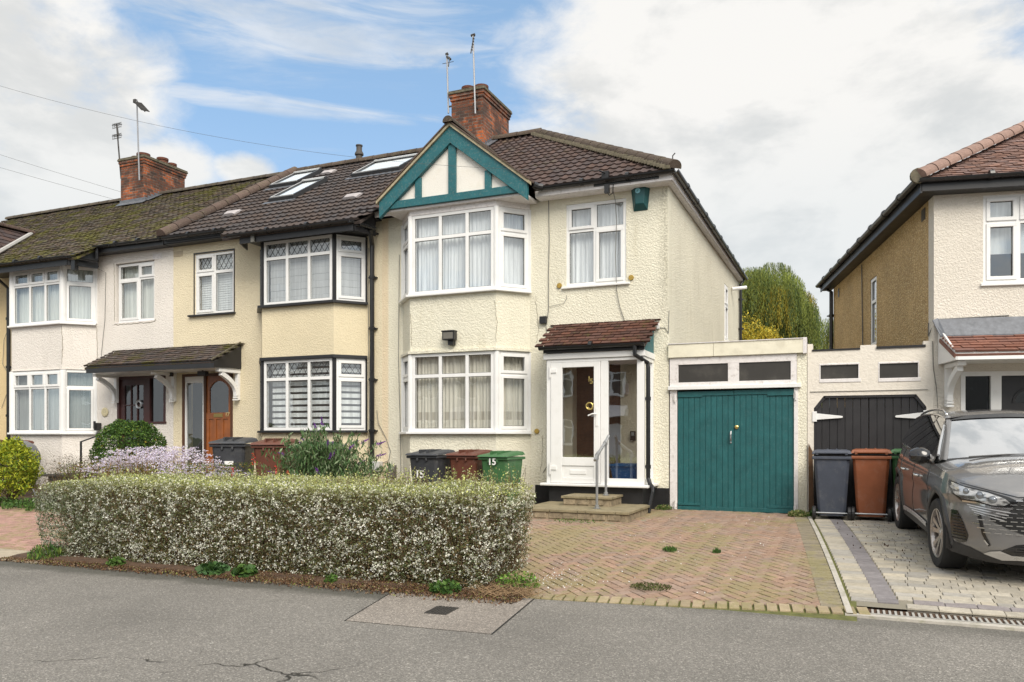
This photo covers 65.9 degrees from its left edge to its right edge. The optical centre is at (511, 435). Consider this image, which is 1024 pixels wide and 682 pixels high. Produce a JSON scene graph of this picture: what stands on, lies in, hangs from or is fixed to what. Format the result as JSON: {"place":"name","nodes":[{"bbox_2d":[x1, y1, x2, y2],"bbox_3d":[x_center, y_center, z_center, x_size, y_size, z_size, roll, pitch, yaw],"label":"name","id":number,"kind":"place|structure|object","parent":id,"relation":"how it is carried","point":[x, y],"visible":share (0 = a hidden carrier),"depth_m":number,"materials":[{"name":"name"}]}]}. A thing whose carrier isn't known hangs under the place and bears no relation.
{"place":"outdoors","nodes":[
{"label":"outdoors","id":0,"kind":"place"},
{"bbox_2d":[0,507,72,563],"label":"driveway","id":1,"kind":"structure","parent":0,"point":[19,533],"depth_m":11.53,"materials":[{"name":"brick"}]},
{"bbox_2d":[0,496,19,506],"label":"weed","id":2,"kind":"object","parent":1,"relation":"on","point":[3,500],"visible":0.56,"depth_m":14.23,"materials":[{"name":"green plant"}]},
{"bbox_2d":[25,502,64,511],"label":"weed","id":3,"kind":"object","parent":1,"relation":"on","point":[30,509],"visible":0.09,"depth_m":13.30,"materials":[{"name":"green plant"}]},
{"bbox_2d":[0,560,1023,681],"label":"pavement","id":4,"kind":"structure","parent":0,"point":[59,623],"depth_m":5.73,"materials":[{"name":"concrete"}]},
{"bbox_2d":[12,545,525,597],"bbox_3d":[-3.022,1.467,8.751,6.550,0.054,0.895,0,0,23],"label":"soil strip","id":5,"kind":"object","parent":4,"relation":"on","point":[143,564],"visible":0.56,"depth_m":8.85,"materials":[{"name":"soil"}]},
{"bbox_2d":[27,542,63,559],"bbox_3d":[-5.664,1.405,9.612,0.418,0.243,0.413,0,0,23],"label":"weed","id":6,"kind":"object","parent":5,"relation":"on","point":[39,553],"visible":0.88,"depth_m":9.55,"materials":[{"name":"green plant"}]},
{"bbox_2d":[105,556,126,567],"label":"weed","id":7,"kind":"object","parent":5,"relation":"on","point":[112,561],"visible":0.98,"depth_m":9.03,"materials":[{"name":"green plant"}]},
{"bbox_2d":[194,561,230,575],"bbox_3d":[-3.252,1.433,8.553,0.354,0.177,0.376,0,0,23],"label":"weed","id":8,"kind":"object","parent":5,"relation":"on","point":[215,567],"visible":0.98,"depth_m":8.49,"materials":[{"name":"green plant"}]},
{"bbox_2d":[230,564,258,577],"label":"weed","id":9,"kind":"object","parent":5,"relation":"on","point":[247,570],"visible":0.98,"depth_m":8.36,"materials":[{"name":"green plant"}]},
{"bbox_2d":[0,549,533,605],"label":"leaf litter","id":10,"kind":"object","parent":5,"relation":"on","point":[424,589],"visible":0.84,"depth_m":8.00,"materials":[{"name":"plant"}]},
{"bbox_2d":[323,572,337,582],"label":"weed","id":11,"kind":"object","parent":5,"relation":"on","point":[333,578],"visible":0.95,"depth_m":8.00,"materials":[{"name":"green plant"}]},
{"bbox_2d":[428,579,461,594],"bbox_3d":[-0.637,1.440,7.541,0.346,0.148,0.344,0,0,23],"label":"weed","id":12,"kind":"object","parent":5,"relation":"on","point":[443,587],"visible":0.99,"depth_m":7.48,"materials":[{"name":"green plant"}]},
{"bbox_2d":[495,568,540,589],"bbox_3d":[0.050,1.391,7.675,0.455,0.199,0.450,0,0,23],"label":"weed","id":13,"kind":"object","parent":5,"relation":"on","point":[520,578],"visible":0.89,"depth_m":7.64,"materials":[{"name":"green plant"}]},
{"bbox_2d":[457,579,580,598],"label":"dead twigs","id":14,"kind":"object","parent":5,"relation":"on","point":[505,591],"visible":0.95,"depth_m":7.35,"materials":[{"name":"plant"}]},
{"bbox_2d":[347,590,531,633],"bbox_3d":[-0.640,1.496,6.815,1.455,0.001,1.337,0,0,18],"label":"pavement patch","id":15,"kind":"object","parent":4,"relation":"on","point":[466,616],"visible":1,"depth_m":6.64,"materials":[{"name":"concrete"}]},
{"bbox_2d":[424,606,459,613],"bbox_3d":[-0.599,1.490,6.752,0.216,0.005,0.288,0,0,17],"label":"drain cover","id":16,"kind":"object","parent":15,"relation":"on","point":[441,610],"visible":1,"depth_m":6.74,"materials":[{"name":"metal"}]},
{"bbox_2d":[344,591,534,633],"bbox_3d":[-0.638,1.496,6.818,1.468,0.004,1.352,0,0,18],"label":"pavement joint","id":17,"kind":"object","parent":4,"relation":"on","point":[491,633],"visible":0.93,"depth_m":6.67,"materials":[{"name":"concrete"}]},
{"bbox_2d":[807,516,1023,631],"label":"driveway kerb","id":18,"kind":"structure","parent":4,"relation":"on","point":[842,594],"depth_m":6.45,"materials":[{"name":"concrete"}]},
{"bbox_2d":[870,609,1023,626],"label":"drain channel","id":19,"kind":"object","parent":4,"relation":"in","point":[956,618],"visible":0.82,"depth_m":6.40,"materials":[{"name":"metal"}]},
{"bbox_2d":[0,485,1023,624],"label":"garden ground","id":20,"kind":"structure","parent":0,"point":[29,495],"depth_m":6.69,"materials":[{"name":"brown soil"}]},
{"bbox_2d":[1,497,35,508],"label":"weed","id":21,"kind":"object","parent":20,"relation":"on","point":[9,504],"visible":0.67,"depth_m":13.73,"materials":[{"name":"green plant"}]},
{"bbox_2d":[0,440,40,494],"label":"barbecue","id":22,"kind":"object","parent":20,"relation":"on","point":[29,444],"visible":0.2,"depth_m":15.73,"materials":[{"name":"grey ceramic"}]},
{"bbox_2d":[0,435,45,501],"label":"shrub","id":23,"kind":"object","parent":20,"relation":"on","point":[12,450],"visible":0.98,"depth_m":14.34,"materials":[{"name":"green plant"}]},
{"bbox_2d":[40,472,91,488],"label":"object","id":24,"kind":"object","parent":20,"relation":"on","point":[58,477],"visible":0.04,"depth_m":16.92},
{"bbox_2d":[32,454,111,501],"bbox_3d":[-7.601,0.784,13.858,2.023,0.984,0.982,0,0,23],"label":"shrub","id":25,"kind":"object","parent":20,"relation":"on","point":[64,472],"visible":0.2,"depth_m":13.81,"materials":[{"name":"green plant"}]},
{"bbox_2d":[0,222,192,463],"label":"terraced house","id":26,"kind":"structure","parent":20,"relation":"on","point":[11,236],"depth_m":19.88,"materials":[{"name":"paint"}]},
{"bbox_2d":[80,434,132,472],"bbox_3d":[-8.831,0.572,17.318,0.709,1.256,0.922,0,0,23],"label":"handrail","id":27,"kind":"object","parent":20,"relation":"on","point":[81,447],"visible":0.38,"depth_m":17.02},
{"bbox_2d":[89,419,167,475],"bbox_3d":[-7.223,0.433,14.914,1.416,1.517,1.375,0,0,-5],"label":"shrub","id":28,"kind":"object","parent":20,"relation":"on","point":[116,430],"visible":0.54,"depth_m":14.62,"materials":[{"name":"green plant"}]},
{"bbox_2d":[53,445,262,491],"bbox_3d":[-5.624,0.726,12.380,3.144,1.154,1.589,0,0,23],"label":"aster clump","id":29,"kind":"object","parent":20,"relation":"on","point":[168,456],"visible":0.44,"depth_m":12.21,"materials":[{"name":"purple plant"}]},
{"bbox_2d":[0,152,366,484],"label":"terraced house","id":30,"kind":"structure","parent":20,"relation":"on","point":[90,282],"depth_m":18.53,"materials":[{"name":"paint"}]},
{"bbox_2d":[17,276,19,322],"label":"bay window","id":31,"kind":"structure","parent":30,"relation":"in","point":[18,290],"depth_m":19.36,"materials":[{"name":"white plastic"}]},
{"bbox_2d":[17,376,19,429],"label":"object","id":32,"kind":"structure","parent":30,"relation":"in","point":[18,391],"depth_m":19.36,"materials":[{"name":"white fabric"}]},
{"bbox_2d":[13,266,59,325],"bbox_3d":[-11.192,-3.280,18.703,1.660,1.300,0.195,0,0,23],"label":"bay window","id":33,"kind":"structure","parent":30,"relation":"in","point":[39,288],"depth_m":18.73,"materials":[{"name":"white plastic"}]},
{"bbox_2d":[13,370,61,432],"bbox_3d":[-11.194,-0.802,18.698,1.660,1.455,0.184,0,0,23],"label":"bay window","id":34,"kind":"structure","parent":30,"relation":"in","point":[39,390],"depth_m":18.73,"materials":[{"name":"white plastic"}]},
{"bbox_2d":[67,266,94,322],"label":"bay window","id":35,"kind":"structure","parent":30,"relation":"in","point":[81,282],"depth_m":18.53,"materials":[{"name":"white plastic"}]},
{"bbox_2d":[67,370,94,432],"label":"bay window","id":36,"kind":"structure","parent":30,"relation":"in","point":[80,384],"depth_m":18.53,"materials":[{"name":"white plastic"}]},
{"bbox_2d":[93,421,100,430],"bbox_3d":[-9.681,-0.230,18.407,0.100,0.220,0.170,0,0,23],"label":"wall lamp","id":37,"kind":"object","parent":30,"relation":"attached to","point":[96,426],"visible":0.98,"depth_m":18.36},
{"bbox_2d":[112,122,121,178],"bbox_3d":[-11.697,-8.439,23.333,0.447,1.682,0.200,0,0,23],"label":"tv aerial","id":38,"kind":"object","parent":30,"relation":"attached to","point":[117,131],"visible":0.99,"depth_m":23.36,"materials":[{"name":"metal"}]},
{"bbox_2d":[115,261,155,323],"bbox_3d":[-8.578,-3.275,18.163,1.280,1.370,0.230,0,0,23],"label":"window","id":39,"kind":"structure","parent":30,"relation":"in","point":[138,281],"depth_m":18.22,"materials":[{"name":"white plastic"}]},
{"bbox_2d":[133,99,149,179],"bbox_3d":[-10.601,-8.524,22.549,0.276,2.351,0.814,0,0,-42],"label":"tv aerial","id":40,"kind":"object","parent":30,"relation":"attached to","point":[140,105],"visible":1,"depth_m":22.71,"materials":[{"name":"metal"}]},
{"bbox_2d":[117,375,165,464],"bbox_3d":[-8.424,-0.240,18.015,1.520,2.240,0.120,0,0,23],"label":"front door","id":41,"kind":"structure","parent":30,"relation":"in","point":[140,397],"depth_m":18.02,"materials":[{"name":"brown wood"}]},
{"bbox_2d":[208,437,257,477],"bbox_3d":[-4.707,0.591,13.383,0.617,1.138,0.719,0,0,1],"label":"wheelie bin","id":42,"kind":"object","parent":20,"relation":"on","point":[227,450],"visible":0.61,"depth_m":13.10,"materials":[{"name":"plastic"}]},
{"bbox_2d":[250,438,295,475],"bbox_3d":[-3.985,0.601,13.291,0.605,1.118,0.719,0,0,3],"label":"wheelie bin","id":43,"kind":"object","parent":20,"relation":"on","point":[272,444],"visible":0.48,"depth_m":13.01,"materials":[{"name":"plastic"}]},
{"bbox_2d":[32,463,536,589],"bbox_3d":[-2.807,0.923,9.149,6.171,1.293,1.497,0,0,23],"label":"hedge","id":44,"kind":"object","parent":20,"relation":"on","point":[416,530],"visible":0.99,"depth_m":8.43,"materials":[{"name":"green plant"}]},
{"bbox_2d":[156,135,497,481],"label":"terraced house","id":45,"kind":"structure","parent":20,"relation":"on","point":[325,212],"depth_m":16.01,"materials":[{"name":"paint"}]},
{"bbox_2d":[0,167,243,232],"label":"telephone wire","id":46,"kind":"object","parent":45,"relation":"attached to","point":[118,200],"visible":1,"depth_m":14.96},
{"bbox_2d":[2,155,251,228],"bbox_3d":[-7.942,-4.810,14.773,5.851,1.385,0.005,0,0,-19],"label":"telephone wire","id":47,"kind":"object","parent":45,"relation":"attached to","point":[126,193],"visible":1,"depth_m":14.97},
{"bbox_2d":[83,342,241,402],"bbox_3d":[-7.596,-1.377,17.179,3.821,1.257,0.881,0,0,23],"label":"door canopy","id":48,"kind":"object","parent":45,"relation":"attached to","point":[222,359],"visible":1,"depth_m":16.97,"materials":[{"name":"tile"}]},
{"bbox_2d":[197,370,208,375],"bbox_3d":[-6.605,-1.350,16.866,0.230,0.140,0.100,0,0,23],"label":"security light","id":49,"kind":"object","parent":48,"relation":"attached to","point":[202,373],"visible":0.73,"depth_m":16.83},
{"bbox_2d":[182,373,232,473],"bbox_3d":[-6.630,-0.240,17.238,1.430,2.240,0.095,0,0,23],"label":"front door","id":50,"kind":"structure","parent":45,"relation":"in","point":[216,426],"depth_m":17.21,"materials":[{"name":"brown wood"}]},
{"bbox_2d":[196,250,233,314],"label":"window","id":51,"kind":"structure","parent":45,"relation":"in","point":[211,268],"depth_m":17.22,"materials":[{"name":"white plastic"}]},
{"bbox_2d":[264,234,332,304],"bbox_3d":[-4.229,-3.270,15.707,1.660,1.280,0.142,0,0,23],"label":"bay window","id":52,"kind":"structure","parent":45,"relation":"in","point":[309,270],"depth_m":15.74,"materials":[{"name":"white plastic"}]},
{"bbox_2d":[264,358,332,430],"bbox_3d":[-4.231,-0.807,15.703,1.660,1.405,0.133,0,0,23],"label":"bay window","id":53,"kind":"structure","parent":45,"relation":"in","point":[324,362],"depth_m":15.74,"materials":[{"name":"white plastic"}]},
{"bbox_2d":[336,234,364,301],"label":"bay window","id":54,"kind":"structure","parent":45,"relation":"in","point":[344,252],"depth_m":15.53,"materials":[{"name":"white plastic"}]},
{"bbox_2d":[336,358,364,429],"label":"bay window","id":55,"kind":"structure","parent":45,"relation":"in","point":[341,379],"depth_m":15.52,"materials":[{"name":"white plastic"}]},
{"bbox_2d":[261,417,394,480],"bbox_3d":[-2.884,0.482,11.996,2.096,1.540,1.521,0,0,44],"label":"buddleia","id":56,"kind":"object","parent":20,"relation":"on","point":[323,460],"visible":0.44,"depth_m":11.80,"materials":[{"name":"green plant"}]},
{"bbox_2d":[406,449,454,490],"bbox_3d":[-1.372,0.737,13.476,0.605,1.014,0.757,0,0,23],"label":"wheelie bin","id":57,"kind":"object","parent":20,"relation":"on","point":[430,461],"visible":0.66,"depth_m":13.21,"materials":[{"name":"grey plastic"}]},
{"bbox_2d":[446,449,491,490],"bbox_3d":[-0.705,0.736,13.408,0.574,1.009,0.757,0,0,23],"label":"wheelie bin","id":58,"kind":"object","parent":20,"relation":"on","point":[461,460],"visible":0.48,"depth_m":13.13,"materials":[{"name":"plastic"}]},
{"bbox_2d":[477,451,524,507],"bbox_3d":[-0.165,0.746,13.068,0.544,0.994,0.757,0,0,25],"label":"wheelie bin","id":59,"kind":"object","parent":20,"relation":"on","point":[500,460],"visible":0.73,"depth_m":12.82,"materials":[{"name":"plastic"}]},
{"bbox_2d":[366,83,747,508],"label":"terraced house","id":60,"kind":"structure","parent":20,"relation":"on","point":[500,271],"depth_m":14.18,"materials":[{"name":"white paint"}]},
{"bbox_2d":[2,86,594,170],"bbox_3d":[-4.564,-5.540,13.543,12.059,2.225,0.005,0,0,3],"label":"telephone wire","id":61,"kind":"object","parent":60,"relation":"attached to","point":[324,153],"visible":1,"depth_m":13.46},
{"bbox_2d":[372,461,382,471],"bbox_3d":[-2.622,0.600,15.396,0.150,0.200,0.157,0,0,23],"label":"meter box","id":62,"kind":"object","parent":60,"relation":"attached to","point":[378,463],"visible":0.49,"depth_m":15.33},
{"bbox_2d":[387,465,396,476],"bbox_3d":[-2.329,0.685,15.293,0.150,0.230,0.117,0,0,23],"label":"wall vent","id":63,"kind":"object","parent":60,"relation":"attached to","point":[395,468],"depth_m":15.24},
{"bbox_2d":[403,220,417,296],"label":"bay window","id":64,"kind":"structure","parent":60,"relation":"in","point":[405,227],"depth_m":15.09,"materials":[{"name":"white plastic"}]},
{"bbox_2d":[403,356,417,431],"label":"bay window","id":65,"kind":"structure","parent":60,"relation":"in","point":[405,360],"depth_m":15.09,"materials":[{"name":"white plastic"}]},
{"bbox_2d":[443,52,453,113],"bbox_3d":[-1.492,-8.474,18.853,0.217,1.469,0.452,0,0,-23],"label":"tv aerial","id":66,"kind":"object","parent":60,"relation":"attached to","point":[447,66],"visible":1,"depth_m":18.94,"materials":[{"name":"metal"}]},
{"bbox_2d":[441,330,456,345],"bbox_3d":[-1.119,-1.760,14.200,0.265,0.260,0.172,0,0,23],"label":"floodlight","id":67,"kind":"object","parent":60,"relation":"attached to","point":[450,336],"visible":1,"depth_m":14.14,"materials":[{"name":"metal"}]},
{"bbox_2d":[412,206,493,293],"bbox_3d":[-1.051,-3.330,14.365,1.660,1.460,0.179,0,0,23],"label":"bay window","id":68,"kind":"structure","parent":60,"relation":"in","point":[456,248],"depth_m":14.39,"materials":[{"name":"white plastic"}]},
{"bbox_2d":[412,351,493,431],"bbox_3d":[-1.051,-0.790,14.366,1.660,1.430,0.180,0,0,23],"label":"bay window","id":69,"kind":"structure","parent":60,"relation":"in","point":[456,389],"depth_m":14.39,"materials":[{"name":"white plastic"}]},
{"bbox_2d":[470,33,477,113],"bbox_3d":[-0.929,-8.493,18.427,0.144,1.886,0.434,0,0,18],"label":"tv aerial","id":70,"kind":"object","parent":60,"relation":"attached to","point":[475,95],"visible":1,"depth_m":18.50,"materials":[{"name":"metal"}]},
{"bbox_2d":[498,351,527,431],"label":"bay window","id":71,"kind":"structure","parent":60,"relation":"in","point":[513,366],"depth_m":14.19,"materials":[{"name":"white plastic"}]},
{"bbox_2d":[499,206,527,289],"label":"bay window","id":72,"kind":"structure","parent":60,"relation":"in","point":[513,223],"depth_m":14.19,"materials":[{"name":"white plastic"}]},
{"bbox_2d":[561,198,629,288],"bbox_3d":[1.484,-3.335,13.807,1.230,1.490,0.250,0,0,23],"label":"window","id":73,"kind":"structure","parent":60,"relation":"in","point":[591,236],"depth_m":13.84,"materials":[{"name":"white plastic"}]},
{"bbox_2d":[535,318,660,512],"bbox_3d":[1.512,-0.288,13.396,2.027,3.377,1.183,0,0,23],"label":"enclosed porch","id":74,"kind":"object","parent":60,"relation":"attached to","point":[598,398],"visible":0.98,"depth_m":13.16,"materials":[{"name":"white plastic"}]},
{"bbox_2d":[549,361,600,483],"bbox_3d":[1.043,-0.218,13.141,0.887,2.015,0.122,0,0,23],"label":"porch door","id":75,"kind":"structure","parent":74,"relation":"in","point":[562,469],"depth_m":13.19,"materials":[{"name":"white plastic"}]},
{"bbox_2d":[609,463,636,478],"bbox_3d":[1.935,0.623,13.170,0.540,0.315,0.505,0,0,23],"label":"recycling tub","id":76,"kind":"object","parent":74,"relation":"in","point":[624,470],"visible":0.55,"depth_m":12.98,"materials":[{"name":"blue plastic"}]},
{"bbox_2d":[631,187,649,210],"bbox_3d":[2.161,-4.026,13.367,0.331,0.405,0.119,0,0,23],"label":"alarm box","id":77,"kind":"object","parent":60,"relation":"attached to","point":[640,198],"visible":0.98,"depth_m":13.34,"materials":[{"name":"green plastic"}]},
{"bbox_2d":[724,284,728,340],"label":"window","id":78,"kind":"structure","parent":60,"relation":"in","point":[725,287],"depth_m":19.21,"materials":[{"name":"white plastic"}]},
{"bbox_2d":[668,337,807,512],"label":"garage","id":79,"kind":"structure","parent":20,"relation":"on","point":[738,442],"depth_m":12.79,"materials":[{"name":"white paint"}]},
{"bbox_2d":[678,390,733,511],"bbox_3d":[3.182,0.255,12.998,0.908,1.980,0.099,0,0,23],"label":"door","id":80,"kind":"structure","parent":79,"relation":"in","point":[705,418],"depth_m":13.01,"materials":[{"name":"teal paint"}]},
{"bbox_2d":[734,389,793,512],"bbox_3d":[4.035,0.245,12.653,0.921,1.970,0.062,0,0,23],"label":"door","id":81,"kind":"structure","parent":79,"relation":"in","point":[763,419],"depth_m":12.65,"materials":[{"name":"teal paint"}]},
{"bbox_2d":[742,310,769,339],"bbox_3d":[7.106,-1.205,24.029,1.502,5.410,1.543,0,0,23],"label":"yellow tree","id":82,"kind":"object","parent":20,"relation":"on","point":[746,335],"visible":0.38,"depth_m":23.90,"materials":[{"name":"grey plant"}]},
{"bbox_2d":[752,323,782,339],"bbox_3d":[7.756,-0.966,23.983,1.004,4.932,0.892,0,0,23],"label":"yellow tree","id":83,"kind":"object","parent":20,"relation":"on","point":[770,336],"visible":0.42,"depth_m":23.84,"materials":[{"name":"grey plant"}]},
{"bbox_2d":[739,262,826,349],"bbox_3d":[12.972,-3.663,40.190,5.700,10.347,5.346,0,0,23],"label":"willow tree","id":84,"kind":"object","parent":20,"relation":"on","point":[785,306],"visible":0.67,"depth_m":38.54,"materials":[{"name":"green plant"}]},
{"bbox_2d":[807,341,938,513],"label":"garage","id":85,"kind":"structure","parent":20,"relation":"on","point":[894,384],"depth_m":12.07,"materials":[{"name":"white paint"}]},
{"bbox_2d":[812,398,868,512],"bbox_3d":[5.082,0.290,12.223,0.802,1.820,0.086,0,0,23],"label":"door","id":86,"kind":"structure","parent":85,"relation":"in","point":[843,425],"depth_m":12.21,"materials":[{"name":"grey paint"}]},
{"bbox_2d":[869,397,927,513],"bbox_3d":[5.825,0.290,11.905,0.802,1.820,0.086,0,0,23],"label":"door","id":87,"kind":"structure","parent":85,"relation":"in","point":[890,418],"depth_m":11.96,"materials":[{"name":"grey paint"}]},
{"bbox_2d":[815,121,1023,412],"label":"semi detached house","id":88,"kind":"structure","parent":20,"relation":"on","point":[920,255],"depth_m":11.68,"materials":[{"name":"paint"}]},
{"bbox_2d":[871,276,876,344],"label":"window","id":89,"kind":"structure","parent":88,"relation":"in","point":[874,281],"depth_m":15.34,"materials":[{"name":"white plastic"}]},
{"bbox_2d":[933,316,1023,406],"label":"door canopy","id":90,"kind":"object","parent":88,"relation":"attached to","point":[983,340],"visible":1,"depth_m":11.32,"materials":[{"name":"ceramic"}]},
{"bbox_2d":[980,193,1023,285],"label":"window","id":91,"kind":"structure","parent":88,"relation":"in","point":[1014,221],"depth_m":11.50,"materials":[{"name":"white plastic"}]},
{"bbox_2d":[1002,376,1023,409],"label":"front door","id":92,"kind":"structure","parent":88,"relation":"in","point":[1012,386],"depth_m":11.50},
{"bbox_2d":[0,0,1023,432],"label":"sky","id":93,"kind":"structure","parent":0,"point":[793,124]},
{"bbox_2d":[415,509,870,620],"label":"brick driveway","id":94,"kind":"structure","parent":0,"point":[784,564],"depth_m":8.52,"materials":[{"name":"brick"}]},
{"bbox_2d":[553,518,599,523],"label":"weed","id":95,"kind":"object","parent":94,"relation":"on","point":[574,520],"visible":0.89,"depth_m":11.52,"materials":[{"name":"green plant"}]},
{"bbox_2d":[525,493,649,522],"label":"porch steps","id":96,"kind":"structure","parent":94,"relation":"on","point":[579,506],"depth_m":11.99,"materials":[{"name":"stone"}]},
{"bbox_2d":[593,435,609,508],"bbox_3d":[1.397,0.543,12.316,0.110,1.123,0.967,0,0,18],"label":"handrail","id":97,"kind":"object","parent":96,"relation":"on","point":[598,452],"visible":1,"depth_m":12.24,"materials":[{"name":"metal"}]},
{"bbox_2d":[523,517,767,592],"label":"fallen petals","id":98,"kind":"object","parent":94,"relation":"on","point":[622,571],"visible":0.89,"depth_m":8.02,"materials":[{"name":"white plant"}]},
{"bbox_2d":[630,582,671,590],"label":"weed","id":99,"kind":"object","parent":94,"relation":"on","point":[637,585],"visible":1,"depth_m":7.51,"materials":[{"name":"green plant"}]},
{"bbox_2d":[655,504,671,509],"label":"weed","id":100,"kind":"object","parent":94,"relation":"on","point":[662,507],"visible":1,"depth_m":13.06,"materials":[{"name":"green plant"}]},
{"bbox_2d":[662,545,676,551],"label":"weed","id":101,"kind":"object","parent":94,"relation":"on","point":[669,548],"visible":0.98,"depth_m":9.14,"materials":[{"name":"green plant"}]},
{"bbox_2d":[787,509,809,516],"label":"weed","id":102,"kind":"object","parent":94,"relation":"on","point":[797,513],"visible":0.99,"depth_m":11.94,"materials":[{"name":"green plant"}]},
{"bbox_2d":[814,514,1023,620],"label":"paved driveway","id":103,"kind":"structure","parent":0,"point":[920,582],"depth_m":7.69,"materials":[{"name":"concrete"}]},
{"bbox_2d":[808,443,813,511],"bbox_3d":[4.671,0.660,12.321,0.080,1.080,0.050,0,0,23],"label":"wooden board","id":104,"kind":"object","parent":103,"relation":"on","point":[810,484],"visible":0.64,"depth_m":12.30,"materials":[{"name":"wood"}]},
{"bbox_2d":[812,449,851,520],"bbox_3d":[4.775,0.713,11.775,0.544,1.035,0.681,0,0,23],"label":"wheelie bin","id":105,"kind":"object","parent":103,"relation":"on","point":[831,466],"visible":0.97,"depth_m":11.53,"materials":[{"name":"plastic"}]},
{"bbox_2d":[851,448,891,521],"bbox_3d":[5.265,0.706,11.586,0.544,1.045,0.681,0,0,23],"label":"wheelie bin","id":106,"kind":"object","parent":103,"relation":"on","point":[871,470],"visible":0.98,"depth_m":11.34,"materials":[{"name":"plastic"}]},
{"bbox_2d":[837,521,923,561],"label":"fallen leaves","id":107,"kind":"object","parent":103,"relation":"on","point":[884,543],"visible":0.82,"depth_m":9.27,"materials":[{"name":"brown plant"}]},
{"bbox_2d":[890,449,901,520],"bbox_3d":[5.760,0.704,11.460,0.514,1.045,0.530,0,0,23],"label":"wheelie bin","id":108,"kind":"object","parent":103,"relation":"on","point":[895,455],"visible":0.19,"depth_m":11.34,"materials":[{"name":"plastic"}]},
{"bbox_2d":[893,408,1023,568],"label":"parked car","id":109,"kind":"object","parent":103,"relation":"on","point":[958,495],"visible":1,"depth_m":8.10,"materials":[{"name":"grey paint"}]},
{"label":"ground","id":110,"kind":"structure","parent":0,"visible":0},
{"bbox_2d":[814,318,833,348],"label":"willow tree","id":111,"kind":"object","parent":110,"relation":"on","point":[826,325],"visible":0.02,"depth_m":44.16,"materials":[{"name":"green plant"}]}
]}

